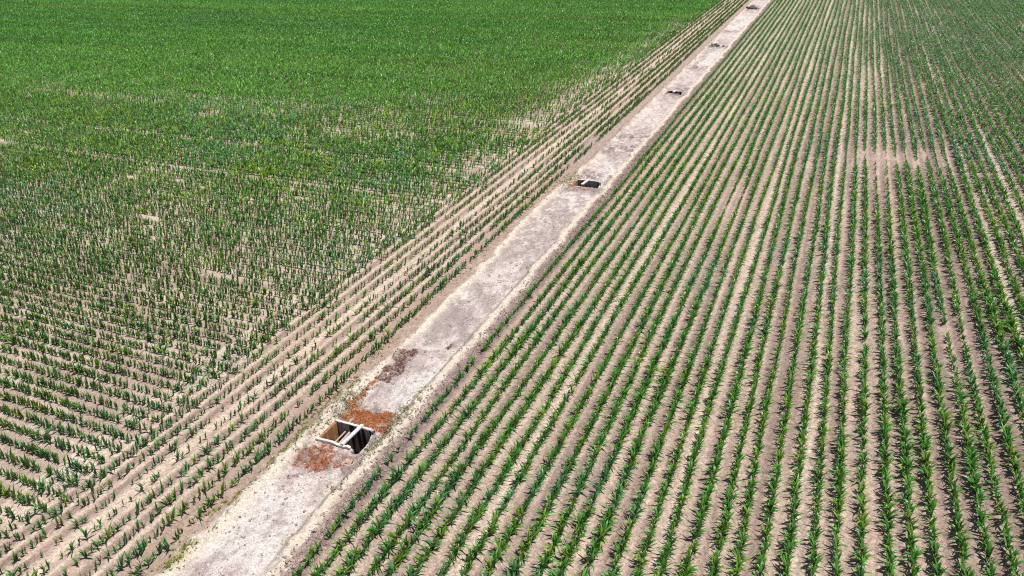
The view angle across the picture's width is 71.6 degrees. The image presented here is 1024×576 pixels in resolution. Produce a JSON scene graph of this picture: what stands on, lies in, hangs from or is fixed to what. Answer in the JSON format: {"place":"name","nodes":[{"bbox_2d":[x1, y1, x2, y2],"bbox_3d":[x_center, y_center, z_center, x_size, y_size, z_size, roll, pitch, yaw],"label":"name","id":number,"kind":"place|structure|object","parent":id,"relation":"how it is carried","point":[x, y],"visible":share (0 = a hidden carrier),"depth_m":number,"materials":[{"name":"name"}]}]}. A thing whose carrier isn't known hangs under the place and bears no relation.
{"place":"outdoors","nodes":[
{"label":"outdoors","id":0,"kind":"place"},
{"bbox_2d":[0,0,683,504],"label":"field","id":1,"kind":"structure","parent":0,"point":[52,446],"depth_m":44.80,"materials":[{"name":"soil"}]},
{"bbox_2d":[0,0,719,554],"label":"cross row maize crop","id":2,"kind":"object","parent":1,"relation":"on","point":[214,32],"visible":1,"depth_m":73.75,"materials":[{"name":"green plant"}]},
{"bbox_2d":[0,0,740,575],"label":"field","id":3,"kind":"structure","parent":0,"point":[124,488],"depth_m":33.57,"materials":[{"name":"soil"}]},
{"bbox_2d":[31,63,642,496],"bbox_3d":[-0.120,-11.188,62.283,3.977,0.176,87.176,11,31,23],"label":"straw","id":4,"kind":"object","parent":3,"relation":"on","point":[197,377],"visible":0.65,"depth_m":34.95,"materials":[{"name":"beige plant"}]},
{"bbox_2d":[0,0,748,575],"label":"headland maize crop","id":5,"kind":"object","parent":3,"relation":"on","point":[636,100],"visible":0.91,"depth_m":37.77,"materials":[{"name":"green plant"}]},
{"bbox_2d":[105,0,775,575],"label":"dirt track","id":6,"kind":"structure","parent":0,"point":[657,106],"depth_m":34.78,"materials":[{"name":"beige soil"}]},
{"bbox_2d":[292,375,395,472],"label":"dried weeds","id":7,"kind":"object","parent":6,"relation":"on","point":[364,412],"visible":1,"depth_m":31.41,"materials":[{"name":"brown plant"}]},
{"bbox_2d":[315,419,374,453],"bbox_3d":[-7.178,6.973,31.030,2.069,1.790,1.525,10,31,22],"label":"drainage chamber","id":8,"kind":"object","parent":6,"relation":"on","point":[356,440],"visible":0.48,"depth_m":31.25,"materials":[{"name":"white concrete"}]},
{"bbox_2d":[151,172,575,572],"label":"weeds","id":9,"kind":"object","parent":6,"relation":"on","point":[273,458],"visible":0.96,"depth_m":30.24,"materials":[{"name":"plant"}]},
{"bbox_2d":[283,343,452,486],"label":"dead weeds","id":10,"kind":"object","parent":6,"relation":"on","point":[387,366],"visible":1,"depth_m":35.09,"materials":[{"name":"brown plant"}]},
{"bbox_2d":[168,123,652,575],"bbox_3d":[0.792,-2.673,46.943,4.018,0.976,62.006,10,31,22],"label":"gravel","id":11,"kind":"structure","parent":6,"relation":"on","point":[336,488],"depth_m":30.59,"materials":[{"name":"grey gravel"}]},
{"bbox_2d":[293,171,584,494],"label":"straw grass","id":12,"kind":"structure","parent":6,"relation":"on","point":[407,408],"depth_m":31.75,"materials":[{"name":"beige plant"}]},
{"bbox_2d":[270,104,687,575],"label":"soil clods","id":13,"kind":"object","parent":6,"relation":"on","point":[299,552],"visible":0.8,"depth_m":30.95,"materials":[{"name":"beige soil"}]},
{"bbox_2d":[571,179,600,187],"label":"drainage chamber","id":14,"kind":"object","parent":6,"relation":"on","point":[589,183],"visible":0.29,"depth_m":57.19,"materials":[{"name":"concrete"}]},
{"bbox_2d":[666,90,681,94],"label":"drainage chamber","id":15,"kind":"object","parent":6,"relation":"on","point":[674,92],"visible":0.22,"depth_m":82.21,"materials":[{"name":"concrete"}]},
{"bbox_2d":[320,0,1023,575],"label":"field","id":16,"kind":"structure","parent":0,"point":[804,524],"depth_m":34.03,"materials":[{"name":"soil"}]},
{"bbox_2d":[344,553,354,574],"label":"maize plant","id":17,"kind":"object","parent":16,"relation":"on","point":[347,561],"visible":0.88,"depth_m":24.19,"materials":[{"name":"green plant"}]},
{"bbox_2d":[343,549,359,564],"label":"maize plant","id":18,"kind":"object","parent":16,"relation":"on","point":[349,554],"visible":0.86,"depth_m":24.40,"materials":[{"name":"green plant"}]},
{"bbox_2d":[343,541,365,561],"bbox_3d":[-5.448,9.190,24.577,0.412,0.781,0.846,21,36,36],"label":"maize plant","id":19,"kind":"object","parent":16,"relation":"on","point":[359,551],"visible":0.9,"depth_m":24.57,"materials":[{"name":"green plant"}]},
{"bbox_2d":[367,524,375,539],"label":"maize plant","id":20,"kind":"object","parent":16,"relation":"on","point":[371,533],"visible":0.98,"depth_m":25.41,"materials":[{"name":"green plant"}]},
{"bbox_2d":[362,523,382,537],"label":"maize plant","id":21,"kind":"object","parent":16,"relation":"on","point":[376,529],"visible":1,"depth_m":25.45,"materials":[{"name":"green plant"}]},
{"bbox_2d":[370,554,379,573],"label":"maize plant","id":22,"kind":"object","parent":16,"relation":"on","point":[376,561],"visible":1,"depth_m":24.28,"materials":[{"name":"green plant"}]},
{"bbox_2d":[372,552,385,567],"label":"maize plant","id":23,"kind":"object","parent":16,"relation":"on","point":[379,562],"visible":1,"depth_m":24.41,"materials":[{"name":"green plant"}]},
{"bbox_2d":[380,536,395,553],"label":"maize plant","id":24,"kind":"object","parent":16,"relation":"on","point":[386,542],"visible":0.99,"depth_m":24.93,"materials":[{"name":"green plant"}]},
{"bbox_2d":[383,527,402,539],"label":"maize plant","id":25,"kind":"object","parent":16,"relation":"on","point":[391,534],"visible":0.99,"depth_m":25.22,"materials":[{"name":"green plant"}]},
{"bbox_2d":[384,550,407,569],"bbox_3d":[-3.968,9.310,24.290,0.426,0.754,0.779,15,33,28],"label":"maize plant","id":26,"kind":"object","parent":16,"relation":"on","point":[397,557],"visible":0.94,"depth_m":24.32,"materials":[{"name":"green plant"}]},
{"bbox_2d":[396,540,410,554],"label":"maize plant","id":27,"kind":"object","parent":16,"relation":"on","point":[401,545],"visible":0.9,"depth_m":24.65,"materials":[{"name":"green plant"}]},
{"bbox_2d":[399,534,408,550],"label":"maize plant","id":28,"kind":"object","parent":16,"relation":"on","point":[405,542],"visible":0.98,"depth_m":24.97,"materials":[{"name":"green plant"}]},
{"bbox_2d":[402,530,417,546],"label":"maize plant","id":29,"kind":"object","parent":16,"relation":"on","point":[412,540],"visible":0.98,"depth_m":25.09,"materials":[{"name":"green plant"}]},
{"bbox_2d":[409,518,432,531],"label":"maize plant","id":30,"kind":"object","parent":16,"relation":"on","point":[419,524],"visible":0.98,"depth_m":25.61,"materials":[{"name":"green plant"}]},
{"bbox_2d":[418,544,431,558],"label":"maize plant","id":31,"kind":"object","parent":16,"relation":"on","point":[424,549],"visible":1,"depth_m":24.55,"materials":[{"name":"green plant"}]},
{"bbox_2d":[422,508,431,527],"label":"maize plant","id":32,"kind":"object","parent":16,"relation":"on","point":[425,518],"visible":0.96,"depth_m":25.88,"materials":[{"name":"green plant"}]},
{"bbox_2d":[421,538,444,550],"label":"maize plant","id":33,"kind":"object","parent":16,"relation":"on","point":[428,543],"visible":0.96,"depth_m":24.85,"materials":[{"name":"green plant"}]},
{"bbox_2d":[427,538,443,550],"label":"maize plant","id":34,"kind":"object","parent":16,"relation":"on","point":[433,544],"visible":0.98,"depth_m":24.89,"materials":[{"name":"green plant"}]},
{"bbox_2d":[433,526,448,541],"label":"maize plant","id":35,"kind":"object","parent":16,"relation":"on","point":[438,534],"visible":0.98,"depth_m":25.30,"materials":[{"name":"green plant"}]},
{"bbox_2d":[443,513,456,523],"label":"maize plant","id":36,"kind":"object","parent":16,"relation":"on","point":[448,517],"visible":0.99,"depth_m":25.85,"materials":[{"name":"green plant"}]},
{"bbox_2d":[448,544,459,555],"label":"maize plant","id":37,"kind":"object","parent":16,"relation":"on","point":[456,550],"visible":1,"depth_m":24.61,"materials":[{"name":"green plant"}]},
{"bbox_2d":[451,534,468,546],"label":"maize plant","id":38,"kind":"object","parent":16,"relation":"on","point":[458,542],"visible":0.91,"depth_m":24.87,"materials":[{"name":"green plant"}]},
{"bbox_2d":[456,519,475,532],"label":"maize plant","id":39,"kind":"object","parent":16,"relation":"on","point":[468,529],"visible":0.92,"depth_m":25.42,"materials":[{"name":"green plant"}]},
{"bbox_2d":[462,544,473,563],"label":"maize plant","id":40,"kind":"object","parent":16,"relation":"on","point":[470,554],"visible":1,"depth_m":24.34,"materials":[{"name":"green plant"}]},
{"bbox_2d":[462,515,478,529],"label":"maize plant","id":41,"kind":"object","parent":16,"relation":"on","point":[475,521],"visible":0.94,"depth_m":25.66,"materials":[{"name":"green plant"}]},
{"bbox_2d":[469,505,484,518],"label":"maize plant","id":42,"kind":"object","parent":16,"relation":"on","point":[479,512],"visible":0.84,"depth_m":26.01,"materials":[{"name":"green plant"}]},
{"bbox_2d":[469,540,485,557],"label":"maize plant","id":43,"kind":"object","parent":16,"relation":"on","point":[477,550],"visible":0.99,"depth_m":24.50,"materials":[{"name":"green plant"}]},
{"bbox_2d":[479,528,492,541],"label":"maize plant","id":44,"kind":"object","parent":16,"relation":"on","point":[484,533],"visible":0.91,"depth_m":25.21,"materials":[{"name":"green plant"}]},
{"bbox_2d":[484,521,499,535],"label":"maize plant","id":45,"kind":"object","parent":16,"relation":"on","point":[490,529],"visible":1,"depth_m":25.40,"materials":[{"name":"green plant"}]},
{"bbox_2d":[487,547,499,566],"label":"maize plant","id":46,"kind":"object","parent":16,"relation":"on","point":[495,556],"visible":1,"depth_m":24.29,"materials":[{"name":"green plant"}]},
{"bbox_2d":[491,510,501,527],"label":"maize plant","id":47,"kind":"object","parent":16,"relation":"on","point":[495,516],"visible":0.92,"depth_m":25.82,"materials":[{"name":"green plant"}]},
{"bbox_2d":[490,546,503,561],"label":"maize plant","id":48,"kind":"object","parent":16,"relation":"on","point":[499,553],"visible":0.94,"depth_m":24.39,"materials":[{"name":"green plant"}]},
{"bbox_2d":[490,536,510,552],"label":"maize plant","id":49,"kind":"object","parent":16,"relation":"on","point":[503,547],"visible":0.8,"depth_m":24.58,"materials":[{"name":"green plant"}]},
{"bbox_2d":[494,536,507,558],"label":"maize plant","id":50,"kind":"object","parent":16,"relation":"on","point":[500,544],"visible":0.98,"depth_m":24.54,"materials":[{"name":"green plant"}]},
{"bbox_2d":[498,525,514,542],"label":"maize plant","id":51,"kind":"object","parent":16,"relation":"on","point":[509,529],"visible":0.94,"depth_m":25.13,"materials":[{"name":"green plant"}]},
{"bbox_2d":[503,525,516,538],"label":"maize plant","id":52,"kind":"object","parent":16,"relation":"on","point":[506,529],"visible":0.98,"depth_m":25.13,"materials":[{"name":"green plant"}]},
{"bbox_2d":[506,557,523,575],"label":"maize plant","id":53,"kind":"object","parent":16,"relation":"on","point":[516,565],"visible":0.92,"depth_m":23.92,"materials":[{"name":"green plant"}]},
{"bbox_2d":[508,516,524,527],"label":"maize plant","id":54,"kind":"object","parent":16,"relation":"on","point":[518,525],"visible":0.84,"depth_m":25.58,"materials":[{"name":"green plant"}]},
{"bbox_2d":[517,504,526,518],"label":"maize plant","id":55,"kind":"object","parent":16,"relation":"on","point":[521,510],"visible":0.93,"depth_m":26.08,"materials":[{"name":"green plant"}]},
{"bbox_2d":[518,537,533,558],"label":"maize plant","id":56,"kind":"object","parent":16,"relation":"on","point":[522,548],"visible":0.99,"depth_m":24.52,"materials":[{"name":"green plant"}]},
{"bbox_2d":[521,525,531,544],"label":"maize plant","id":57,"kind":"object","parent":16,"relation":"on","point":[528,534],"visible":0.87,"depth_m":24.99,"materials":[{"name":"green plant"}]},
{"bbox_2d":[527,522,544,534],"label":"maize plant","id":58,"kind":"object","parent":16,"relation":"on","point":[540,527],"visible":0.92,"depth_m":25.29,"materials":[{"name":"green plant"}]},
{"bbox_2d":[533,556,548,572],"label":"maize plant","id":59,"kind":"object","parent":16,"relation":"on","point":[543,565],"visible":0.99,"depth_m":23.88,"materials":[{"name":"green plant"}]},
{"bbox_2d":[536,508,545,523],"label":"maize plant","id":60,"kind":"object","parent":16,"relation":"on","point":[543,517],"visible":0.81,"depth_m":25.82,"materials":[{"name":"green plant"}]},
{"bbox_2d":[532,517,550,528],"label":"maize plant","id":61,"kind":"object","parent":16,"relation":"on","point":[541,522],"visible":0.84,"depth_m":25.47,"materials":[{"name":"green plant"}]},
{"bbox_2d":[536,509,554,517],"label":"maize plant","id":62,"kind":"object","parent":16,"relation":"on","point":[540,511],"visible":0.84,"depth_m":25.90,"materials":[{"name":"green plant"}]},
{"bbox_2d":[535,551,558,568],"bbox_3d":[1.166,9.236,24.126,0.718,0.685,0.636,-12,30,-18],"label":"maize plant","id":63,"kind":"object","parent":16,"relation":"on","point":[545,559],"visible":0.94,"depth_m":24.06,"materials":[{"name":"green plant"}]},
{"bbox_2d":[549,530,559,551],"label":"maize plant","id":64,"kind":"object","parent":16,"relation":"on","point":[553,537],"visible":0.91,"depth_m":24.77,"materials":[{"name":"green plant"}]},
{"bbox_2d":[545,521,568,535],"bbox_3d":[1.646,8.588,25.232,0.972,0.732,0.494,10,31,22],"label":"maize plant","id":65,"kind":"object","parent":16,"relation":"on","point":[561,528],"visible":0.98,"depth_m":25.21,"materials":[{"name":"green plant"}]},
{"bbox_2d":[549,536,566,546],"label":"maize plant","id":66,"kind":"object","parent":16,"relation":"on","point":[557,541],"visible":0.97,"depth_m":24.88,"materials":[{"name":"green plant"}]},
{"bbox_2d":[552,557,570,570],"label":"maize plant","id":67,"kind":"object","parent":16,"relation":"on","point":[566,565],"visible":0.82,"depth_m":23.82,"materials":[{"name":"green plant"}]},
{"bbox_2d":[556,512,568,525],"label":"maize plant","id":68,"kind":"object","parent":16,"relation":"on","point":[561,519],"visible":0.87,"depth_m":25.59,"materials":[{"name":"green plant"}]},
{"bbox_2d":[557,544,577,556],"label":"maize plant","id":69,"kind":"object","parent":16,"relation":"on","point":[565,551],"visible":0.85,"depth_m":24.31,"materials":[{"name":"green plant"}]},
{"bbox_2d":[558,511,576,519],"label":"maize plant","id":70,"kind":"object","parent":16,"relation":"on","point":[562,512],"visible":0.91,"depth_m":25.75,"materials":[{"name":"green plant"}]},
{"bbox_2d":[563,541,578,552],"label":"maize plant","id":71,"kind":"object","parent":16,"relation":"on","point":[568,546],"visible":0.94,"depth_m":24.43,"materials":[{"name":"green plant"}]},
{"bbox_2d":[570,530,585,547],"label":"maize plant","id":72,"kind":"object","parent":16,"relation":"on","point":[581,535],"visible":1,"depth_m":24.91,"materials":[{"name":"green plant"}]},
{"bbox_2d":[573,513,588,531],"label":"maize plant","id":73,"kind":"object","parent":16,"relation":"on","point":[581,517],"visible":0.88,"depth_m":25.54,"materials":[{"name":"green plant"}]},
{"bbox_2d":[585,550,596,569],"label":"maize plant","id":74,"kind":"object","parent":16,"relation":"on","point":[592,558],"visible":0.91,"depth_m":23.98,"materials":[{"name":"green plant"}]},
{"bbox_2d":[582,547,602,557],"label":"maize plant","id":75,"kind":"object","parent":16,"relation":"on","point":[589,555],"visible":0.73,"depth_m":24.26,"materials":[{"name":"green plant"}]},
{"bbox_2d":[584,537,601,556],"bbox_3d":[2.866,9.033,24.387,0.432,0.660,0.887,2,20,31],"label":"maize plant","id":76,"kind":"object","parent":16,"relation":"on","point":[592,545],"visible":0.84,"depth_m":24.47,"materials":[{"name":"green plant"}]},
{"bbox_2d":[593,520,614,539],"bbox_3d":[3.261,8.559,25.186,0.688,0.720,0.750,8,30,19],"label":"maize plant","id":77,"kind":"object","parent":16,"relation":"on","point":[604,527],"visible":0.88,"depth_m":25.11,"materials":[{"name":"green plant"}]},
{"bbox_2d":[596,522,613,547],"bbox_3d":[3.158,8.713,24.836,0.541,0.794,1.061,9,31,20],"label":"maize plant","id":78,"kind":"object","parent":16,"relation":"on","point":[601,533],"visible":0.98,"depth_m":24.89,"materials":[{"name":"green plant"}]},
{"bbox_2d":[600,507,619,520],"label":"maize plant","id":79,"kind":"object","parent":16,"relation":"on","point":[612,515],"visible":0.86,"depth_m":25.69,"materials":[{"name":"green plant"}]},
{"bbox_2d":[606,563,622,572],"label":"maize plant","id":80,"kind":"object","parent":16,"relation":"on","point":[617,568],"visible":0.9,"depth_m":23.84,"materials":[{"name":"green plant"}]},
{"bbox_2d":[614,537,627,551],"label":"maize plant","id":81,"kind":"object","parent":16,"relation":"on","point":[619,540],"visible":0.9,"depth_m":24.56,"materials":[{"name":"green plant"}]},
{"bbox_2d":[614,545,629,559],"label":"maize plant","id":82,"kind":"object","parent":16,"relation":"on","point":[618,550],"visible":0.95,"depth_m":24.33,"materials":[{"name":"green plant"}]},
{"bbox_2d":[616,528,632,539],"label":"maize plant","id":83,"kind":"object","parent":16,"relation":"on","point":[626,536],"visible":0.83,"depth_m":24.86,"materials":[{"name":"green plant"}]},
{"bbox_2d":[624,515,635,529],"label":"maize plant","id":84,"kind":"object","parent":16,"relation":"on","point":[629,522],"visible":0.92,"depth_m":25.38,"materials":[{"name":"green plant"}]},
{"bbox_2d":[632,552,649,567],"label":"maize plant","id":85,"kind":"object","parent":16,"relation":"on","point":[639,558],"visible":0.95,"depth_m":23.94,"materials":[{"name":"green plant"}]},
{"bbox_2d":[640,538,656,548],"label":"maize plant","id":86,"kind":"object","parent":16,"relation":"on","point":[645,542],"visible":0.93,"depth_m":24.57,"materials":[{"name":"green plant"}]},
{"bbox_2d":[288,0,1023,575],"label":"maize crop","id":87,"kind":"object","parent":16,"relation":"on","point":[1014,28],"visible":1,"depth_m":37.87,"materials":[{"name":"green plant"}]},
{"bbox_2d":[657,548,671,562],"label":"maize plant","id":88,"kind":"object","parent":16,"relation":"on","point":[662,556],"visible":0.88,"depth_m":24.01,"materials":[{"name":"green plant"}]},
{"bbox_2d":[659,540,670,559],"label":"maize plant","id":89,"kind":"object","parent":16,"relation":"on","point":[667,546],"visible":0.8,"depth_m":24.27,"materials":[{"name":"green plant"}]},
{"bbox_2d":[656,558,676,573],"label":"maize plant","id":90,"kind":"object","parent":16,"relation":"on","point":[664,566],"visible":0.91,"depth_m":23.71,"materials":[{"name":"green plant"}]},
{"bbox_2d":[657,541,679,556],"bbox_3d":[5.360,8.979,24.403,0.785,0.572,0.313,8,30,18],"label":"maize plant","id":91,"kind":"object","parent":16,"relation":"on","point":[669,549],"visible":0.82,"depth_m":24.42,"materials":[{"name":"green plant"}]},
{"bbox_2d":[681,547,691,562],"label":"maize plant","id":92,"kind":"object","parent":16,"relation":"on","point":[689,551],"visible":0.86,"depth_m":23.98,"materials":[{"name":"green plant"}]},
{"bbox_2d":[685,551,690,568],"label":"maize plant","id":93,"kind":"object","parent":16,"relation":"on","point":[688,560],"visible":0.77,"depth_m":23.84,"materials":[{"name":"green plant"}]},
{"bbox_2d":[682,564,700,571],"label":"maize plant","id":94,"kind":"object","parent":16,"relation":"on","point":[692,568],"visible":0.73,"depth_m":23.65,"materials":[{"name":"green plant"}]},
{"bbox_2d":[686,526,705,541],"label":"maize plant","id":95,"kind":"object","parent":16,"relation":"on","point":[694,536],"visible":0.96,"depth_m":24.87,"materials":[{"name":"green plant"}]},
{"bbox_2d":[690,543,702,555],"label":"maize plant","id":96,"kind":"object","parent":16,"relation":"on","point":[694,550],"visible":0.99,"depth_m":24.42,"materials":[{"name":"green plant"}]},
{"bbox_2d":[710,554,726,569],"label":"maize plant","id":97,"kind":"object","parent":16,"relation":"on","point":[714,561],"visible":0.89,"depth_m":23.81,"materials":[{"name":"green plant"}]},
{"bbox_2d":[714,527,729,538],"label":"maize plant","id":98,"kind":"object","parent":16,"relation":"on","point":[724,534],"visible":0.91,"depth_m":24.82,"materials":[{"name":"green plant"}]},
{"bbox_2d":[719,537,728,549],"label":"maize plant","id":99,"kind":"object","parent":16,"relation":"on","point":[722,543],"visible":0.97,"depth_m":24.48,"materials":[{"name":"green plant"}]},
{"bbox_2d":[730,551,749,565],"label":"maize plant","id":100,"kind":"object","parent":16,"relation":"on","point":[743,561],"visible":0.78,"depth_m":23.78,"materials":[{"name":"green plant"}]},
{"bbox_2d":[733,537,749,553],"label":"maize plant","id":101,"kind":"object","parent":16,"relation":"on","point":[740,544],"visible":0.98,"depth_m":24.37,"materials":[{"name":"green plant"}]},
{"bbox_2d":[740,533,753,546],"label":"maize plant","id":102,"kind":"object","parent":16,"relation":"on","point":[743,538],"visible":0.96,"depth_m":24.45,"materials":[{"name":"green plant"}]},
{"bbox_2d":[753,552,765,562],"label":"maize plant","id":103,"kind":"object","parent":16,"relation":"on","point":[760,557],"visible":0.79,"depth_m":23.80,"materials":[{"name":"green plant"}]},
{"bbox_2d":[754,541,771,553],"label":"maize plant","id":104,"kind":"object","parent":16,"relation":"on","point":[765,546],"visible":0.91,"depth_m":24.19,"materials":[{"name":"green plant"}]},
{"bbox_2d":[775,542,793,556],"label":"maize plant","id":105,"kind":"object","parent":16,"relation":"on","point":[788,546],"visible":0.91,"depth_m":24.05,"materials":[{"name":"green plant"}]},
{"bbox_2d":[776,546,795,557],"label":"maize plant","id":106,"kind":"object","parent":16,"relation":"on","point":[788,553],"visible":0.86,"depth_m":24.00,"materials":[{"name":"green plant"}]},
{"bbox_2d":[811,556,824,568],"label":"maize plant","id":107,"kind":"object","parent":16,"relation":"on","point":[817,561],"visible":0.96,"depth_m":23.62,"materials":[{"name":"green plant"}]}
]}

